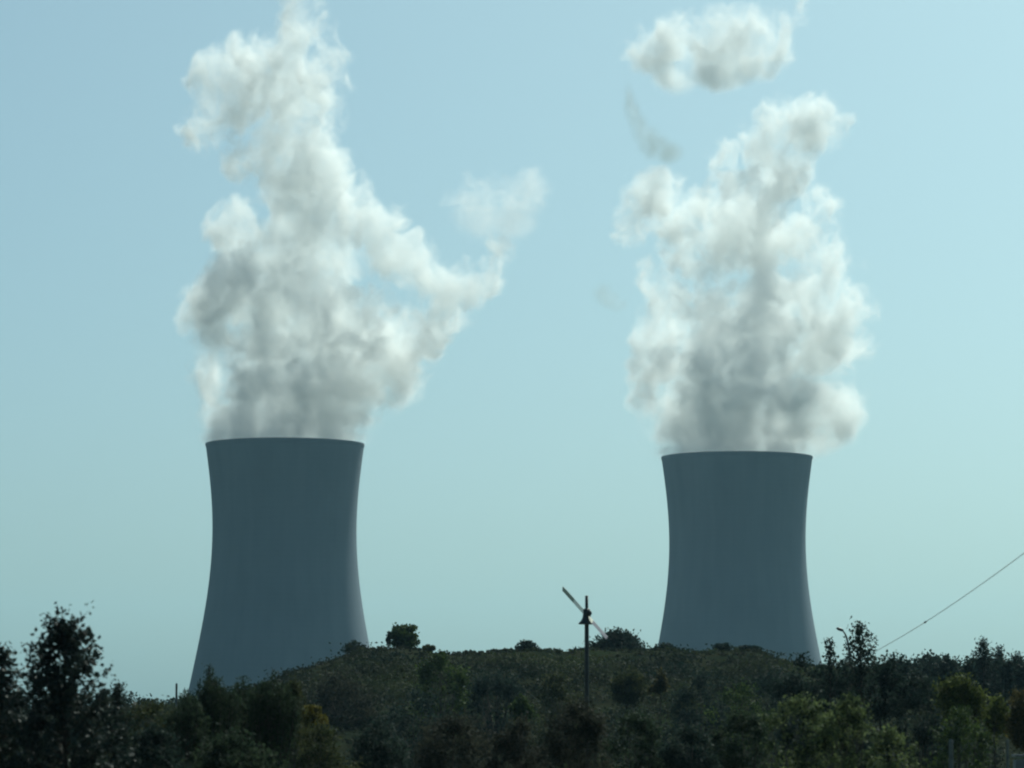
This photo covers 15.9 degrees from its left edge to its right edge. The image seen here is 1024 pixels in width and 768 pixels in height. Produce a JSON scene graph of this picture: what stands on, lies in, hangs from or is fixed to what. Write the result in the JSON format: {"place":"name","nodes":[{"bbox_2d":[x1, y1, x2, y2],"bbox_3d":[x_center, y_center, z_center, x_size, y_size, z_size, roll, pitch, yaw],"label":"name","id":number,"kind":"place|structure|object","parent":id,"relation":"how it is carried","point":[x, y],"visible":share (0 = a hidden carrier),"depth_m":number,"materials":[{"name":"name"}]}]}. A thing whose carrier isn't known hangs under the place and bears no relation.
{"place":"outdoors","nodes":[
{"label":"outdoors","id":0,"kind":"place"},
{"bbox_2d":[0,0,1023,703],"label":"sky","id":1,"kind":"structure","parent":0,"point":[527,257],"materials":[{"name":"blue"}]},
{"bbox_2d":[4,649,1023,767],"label":"hill","id":2,"kind":"structure","parent":0,"point":[607,704],"depth_m":255.54,"materials":[{"name":"green plant"}]},
{"bbox_2d":[0,689,201,710],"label":"woods","id":3,"kind":"object","parent":2,"relation":"on","point":[144,699],"visible":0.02,"depth_m":329.48,"materials":[{"name":"green plant"}]},
{"bbox_2d":[175,683,177,745],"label":"stake","id":4,"kind":"object","parent":2,"relation":"on","point":[176,689],"visible":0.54,"depth_m":239.13,"materials":[{"name":"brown wood"}]},
{"bbox_2d":[306,667,380,725],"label":"scrub bush","id":5,"kind":"object","parent":2,"relation":"on","point":[326,696],"visible":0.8,"depth_m":238.62,"materials":[{"name":"green plant"}]},
{"bbox_2d":[340,639,366,652],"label":"crest bush","id":6,"kind":"object","parent":2,"relation":"on","point":[354,642],"visible":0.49,"depth_m":295.23,"materials":[{"name":"green plant"}]},
{"bbox_2d":[385,631,391,648],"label":"crest bush","id":7,"kind":"object","parent":2,"relation":"on","point":[387,639],"visible":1,"depth_m":300.30,"materials":[{"name":"green plant"}]},
{"bbox_2d":[388,622,420,647],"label":"round tree","id":8,"kind":"object","parent":2,"relation":"on","point":[402,634],"visible":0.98,"depth_m":298.84,"materials":[{"name":"green plant"}]},
{"bbox_2d":[381,684,451,767],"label":"scrub bush","id":9,"kind":"object","parent":2,"relation":"on","point":[428,701],"visible":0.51,"depth_m":198.88,"materials":[{"name":"green plant"}]},
{"bbox_2d":[421,644,435,651],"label":"crest bush","id":10,"kind":"object","parent":2,"relation":"on","point":[431,647],"visible":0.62,"depth_m":299.05,"materials":[{"name":"green plant"}]},
{"bbox_2d":[405,649,476,741],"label":"green shrub","id":11,"kind":"object","parent":2,"relation":"on","point":[441,661],"visible":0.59,"depth_m":233.83,"materials":[{"name":"green plant"}]},
{"bbox_2d":[457,669,538,751],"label":"scrub bush","id":12,"kind":"object","parent":2,"relation":"on","point":[483,686],"visible":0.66,"depth_m":228.67,"materials":[{"name":"green plant"}]},
{"bbox_2d":[0,642,1023,767],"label":"undergrowth","id":13,"kind":"object","parent":2,"relation":"on","point":[508,663],"visible":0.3,"depth_m":260.12,"materials":[{"name":"green plant"}]},
{"bbox_2d":[504,693,538,749],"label":"scrub bush","id":14,"kind":"object","parent":2,"relation":"on","point":[516,708],"visible":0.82,"depth_m":179.03,"materials":[{"name":"green plant"}]},
{"bbox_2d":[514,639,539,650],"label":"crest bush","id":15,"kind":"object","parent":2,"relation":"on","point":[527,644],"visible":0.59,"depth_m":298.97,"materials":[{"name":"green plant"}]},
{"bbox_2d":[529,668,583,762],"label":"scrub bush","id":16,"kind":"object","parent":2,"relation":"on","point":[560,679],"visible":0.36,"depth_m":223.90,"materials":[{"name":"green plant"}]},
{"bbox_2d":[582,626,653,650],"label":"domed bush","id":17,"kind":"object","parent":2,"relation":"on","point":[617,638],"visible":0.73,"depth_m":296.18,"materials":[{"name":"green plant"}]},
{"bbox_2d":[607,665,649,765],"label":"tree","id":18,"kind":"object","parent":2,"relation":"on","point":[627,689],"visible":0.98,"depth_m":223.63,"materials":[{"name":"green plant"}]},
{"bbox_2d":[646,667,670,741],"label":"tree","id":19,"kind":"object","parent":2,"relation":"on","point":[662,684],"visible":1,"depth_m":214.17,"materials":[{"name":"green plant"}]},
{"bbox_2d":[649,642,676,650],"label":"crest bush","id":20,"kind":"object","parent":2,"relation":"on","point":[664,646],"visible":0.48,"depth_m":297.01,"materials":[{"name":"green plant"}]},
{"bbox_2d":[661,666,738,767],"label":"scrub bush","id":21,"kind":"object","parent":2,"relation":"on","point":[684,696],"visible":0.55,"depth_m":223.49,"materials":[{"name":"green plant"}]},
{"bbox_2d":[711,642,732,651],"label":"crest bush","id":22,"kind":"object","parent":2,"relation":"on","point":[725,646],"visible":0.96,"depth_m":296.89,"materials":[{"name":"green plant"}]},
{"bbox_2d":[701,675,777,767],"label":"scrub bush","id":23,"kind":"object","parent":2,"relation":"on","point":[744,691],"visible":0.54,"depth_m":188.95,"materials":[{"name":"green plant"}]},
{"bbox_2d":[732,645,763,650],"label":"crest bush","id":24,"kind":"object","parent":2,"relation":"on","point":[742,647],"visible":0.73,"depth_m":295.69,"materials":[{"name":"green plant"}]},
{"bbox_2d":[744,665,801,767],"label":"scrub bush","id":25,"kind":"object","parent":2,"relation":"on","point":[774,703],"visible":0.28,"depth_m":208.90,"materials":[{"name":"green plant"}]},
{"bbox_2d":[836,627,850,661],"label":"street lamp","id":26,"kind":"object","parent":2,"relation":"on","point":[839,629],"visible":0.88,"depth_m":379.16,"materials":[{"name":"metal"}]},
{"bbox_2d":[880,649,1023,713],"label":"woods","id":27,"kind":"object","parent":2,"relation":"on","point":[933,665],"visible":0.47,"depth_m":251.93,"materials":[{"name":"green plant"}]},
{"bbox_2d":[971,635,998,710],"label":"conifer","id":28,"kind":"object","parent":2,"relation":"on","point":[981,661],"visible":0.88,"depth_m":254.17,"materials":[{"name":"green plant"}]},
{"bbox_2d":[985,642,1011,692],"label":"conifer","id":29,"kind":"object","parent":2,"relation":"on","point":[999,653],"visible":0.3,"depth_m":257.23,"materials":[{"name":"green plant"}]},
{"bbox_2d":[1003,651,1023,702],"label":"conifer","id":30,"kind":"object","parent":2,"relation":"on","point":[1015,657],"visible":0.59,"depth_m":255.20,"materials":[{"name":"green plant"}]},
{"bbox_2d":[875,553,1023,651],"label":"overhead cable","id":31,"kind":"object","parent":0,"point":[953,603],"visible":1,"depth_m":106.85,"materials":[{"name":"metal"}]},
{"label":"ground","id":32,"kind":"structure","parent":0,"visible":0},
{"bbox_2d":[0,641,35,767],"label":"poplar tree","id":33,"kind":"object","parent":32,"relation":"on","point":[7,686],"visible":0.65,"depth_m":61.67,"materials":[{"name":"green plant"}]},
{"bbox_2d":[18,660,50,766],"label":"leafy sapling","id":34,"kind":"object","parent":32,"relation":"on","point":[33,707],"visible":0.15,"depth_m":65.70,"materials":[{"name":"green plant"}]},
{"bbox_2d":[0,600,141,767],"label":"poplar tree","id":35,"kind":"object","parent":32,"relation":"on","point":[62,690],"visible":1,"depth_m":59.62,"materials":[{"name":"green plant"}]},
{"bbox_2d":[94,678,141,766],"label":"conifer","id":36,"kind":"object","parent":32,"relation":"on","point":[117,703],"visible":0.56,"depth_m":79.63,"materials":[{"name":"green plant"}]},
{"bbox_2d":[108,698,181,767],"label":"shrub","id":37,"kind":"object","parent":32,"relation":"on","point":[151,710],"visible":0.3,"depth_m":99.31,"materials":[{"name":"green plant"}]},
{"bbox_2d":[103,717,191,767],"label":"front bush","id":38,"kind":"object","parent":32,"relation":"on","point":[153,738],"visible":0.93,"depth_m":73.39,"materials":[{"name":"green plant"}]},
{"bbox_2d":[161,688,212,767],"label":"spiky shrub","id":39,"kind":"object","parent":32,"relation":"on","point":[190,721],"visible":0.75,"depth_m":85.44,"materials":[{"name":"green plant"}]},
{"bbox_2d":[200,665,214,693],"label":"bare sapling","id":40,"kind":"object","parent":32,"relation":"on","point":[208,671],"visible":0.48,"depth_m":99.70,"materials":[{"name":"green plant"}]},
{"bbox_2d":[177,669,251,763],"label":"spiky shrub","id":41,"kind":"object","parent":32,"relation":"on","point":[214,702],"visible":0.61,"depth_m":87.41,"materials":[{"name":"green plant"}]},
{"bbox_2d":[181,722,293,767],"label":"front bush","id":42,"kind":"object","parent":32,"relation":"on","point":[225,750],"visible":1,"depth_m":77.37,"materials":[{"name":"green plant"}]},
{"bbox_2d":[223,674,262,762],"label":"spiky shrub","id":43,"kind":"object","parent":32,"relation":"on","point":[241,691],"visible":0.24,"depth_m":91.33,"materials":[{"name":"green plant"}]},
{"bbox_2d":[244,667,304,767],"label":"spiky shrub","id":44,"kind":"object","parent":32,"relation":"on","point":[263,712],"visible":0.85,"depth_m":89.47,"materials":[{"name":"green plant"}]},
{"bbox_2d":[188,437,369,695],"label":"cooling tower","id":45,"kind":"structure","parent":32,"relation":"on","point":[284,592],"depth_m":1768.41,"materials":[{"name":"concrete"}]},
{"bbox_2d":[280,672,309,767],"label":"spiky shrub","id":46,"kind":"object","parent":32,"relation":"on","point":[297,690],"visible":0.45,"depth_m":90.60,"materials":[{"name":"green plant"}]},
{"bbox_2d":[297,704,328,767],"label":"yellow bush","id":47,"kind":"object","parent":32,"relation":"on","point":[314,713],"visible":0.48,"depth_m":119.34,"materials":[{"name":"green plant"}]},
{"bbox_2d":[286,719,370,767],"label":"front bush","id":48,"kind":"object","parent":32,"relation":"on","point":[323,731],"visible":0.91,"depth_m":99.23,"materials":[{"name":"green plant"}]},
{"bbox_2d":[346,713,415,767],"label":"front bush","id":49,"kind":"object","parent":32,"relation":"on","point":[381,748],"visible":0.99,"depth_m":103.06,"materials":[{"name":"green plant"}]},
{"bbox_2d":[408,707,499,767],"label":"front bush","id":50,"kind":"object","parent":32,"relation":"on","point":[439,756],"visible":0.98,"depth_m":107.16,"materials":[{"name":"green plant"}]},
{"bbox_2d":[470,711,553,767],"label":"front bush","id":51,"kind":"object","parent":32,"relation":"on","point":[509,738],"visible":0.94,"depth_m":99.43,"materials":[{"name":"green plant"}]},
{"bbox_2d":[530,689,617,767],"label":"front bush","id":52,"kind":"object","parent":32,"relation":"on","point":[590,724],"visible":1,"depth_m":95.16,"materials":[{"name":"green plant"}]},
{"bbox_2d":[562,587,607,762],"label":"signal mast","id":53,"kind":"object","parent":32,"relation":"on","point":[587,620],"visible":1,"depth_m":149.56,"materials":[{"name":"metal"}]},
{"bbox_2d":[596,707,665,767],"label":"front bush","id":54,"kind":"object","parent":32,"relation":"on","point":[643,723],"visible":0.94,"depth_m":103.10,"materials":[{"name":"green plant"}]},
{"bbox_2d":[655,721,726,767],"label":"front bush","id":55,"kind":"object","parent":32,"relation":"on","point":[671,758],"visible":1,"depth_m":91.30,"materials":[{"name":"green plant"}]},
{"bbox_2d":[658,451,821,664],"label":"cooling tower","id":56,"kind":"structure","parent":32,"relation":"on","point":[737,572],"depth_m":1870.82,"materials":[{"name":"concrete"}]},
{"bbox_2d":[705,707,781,767],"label":"front bush","id":57,"kind":"object","parent":32,"relation":"on","point":[742,722],"visible":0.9,"depth_m":95.34,"materials":[{"name":"green plant"}]},
{"bbox_2d":[757,691,841,767],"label":"pale leaved bush","id":58,"kind":"object","parent":32,"relation":"on","point":[799,707],"visible":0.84,"depth_m":75.42,"materials":[{"name":"green plant"}]},
{"bbox_2d":[766,651,835,767],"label":"dark bush","id":59,"kind":"object","parent":32,"relation":"on","point":[782,686],"visible":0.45,"depth_m":148.88,"materials":[{"name":"green plant"}]},
{"bbox_2d":[817,637,842,767],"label":"thin tree","id":60,"kind":"object","parent":32,"relation":"on","point":[830,665],"visible":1,"depth_m":137.57,"materials":[{"name":"green plant"}]},
{"bbox_2d":[813,656,879,767],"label":"dark bush","id":61,"kind":"object","parent":32,"relation":"on","point":[846,670],"visible":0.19,"depth_m":145.06,"materials":[{"name":"green plant"}]},
{"bbox_2d":[811,692,883,767],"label":"pale leaved bush","id":62,"kind":"object","parent":32,"relation":"on","point":[857,713],"visible":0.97,"depth_m":73.53,"materials":[{"name":"green plant"}]},
{"bbox_2d":[835,616,885,767],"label":"thin tree","id":63,"kind":"object","parent":32,"relation":"on","point":[860,651],"visible":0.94,"depth_m":139.45,"materials":[{"name":"green plant"}]},
{"bbox_2d":[853,649,923,759],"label":"dark bush","id":64,"kind":"object","parent":32,"relation":"on","point":[882,708],"visible":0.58,"depth_m":149.15,"materials":[{"name":"green plant"}]},
{"bbox_2d":[862,723,923,767],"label":"pale leaved bush","id":65,"kind":"object","parent":32,"relation":"on","point":[893,736],"visible":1,"depth_m":71.50,"materials":[{"name":"green plant"}]},
{"bbox_2d":[880,668,951,767],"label":"dark bush","id":66,"kind":"object","parent":32,"relation":"on","point":[920,682],"visible":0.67,"depth_m":139.00,"materials":[{"name":"green plant"}]},
{"bbox_2d":[949,739,953,767],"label":"wooden post","id":67,"kind":"object","parent":32,"relation":"on","point":[951,762],"visible":1,"depth_m":67.62,"materials":[{"name":"grey wood"}]},
{"bbox_2d":[923,703,995,767],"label":"green shrub","id":68,"kind":"object","parent":32,"relation":"on","point":[955,733],"visible":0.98,"depth_m":125.20,"materials":[{"name":"green plant"}]},
{"bbox_2d":[930,668,995,767],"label":"yellow green tree","id":69,"kind":"object","parent":32,"relation":"on","point":[963,688],"visible":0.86,"depth_m":129.22,"materials":[{"name":"green plant"}]},
{"bbox_2d":[982,690,1011,767],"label":"tree","id":70,"kind":"object","parent":32,"relation":"on","point":[996,709],"visible":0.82,"depth_m":131.23,"materials":[{"name":"green plant"}]},
{"bbox_2d":[1003,685,1023,752],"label":"ochre shrub","id":71,"kind":"object","parent":32,"relation":"on","point":[1015,728],"visible":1,"depth_m":127.21,"materials":[{"name":"green plant"}]},
{"bbox_2d":[1011,754,1023,767],"bbox_3d":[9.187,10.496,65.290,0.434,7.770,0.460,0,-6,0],"label":"equipment cabinet","id":72,"kind":"object","parent":32,"relation":"on","point":[1018,763],"visible":1,"depth_m":65.45,"materials":[{"name":"grey metal"}]}
]}

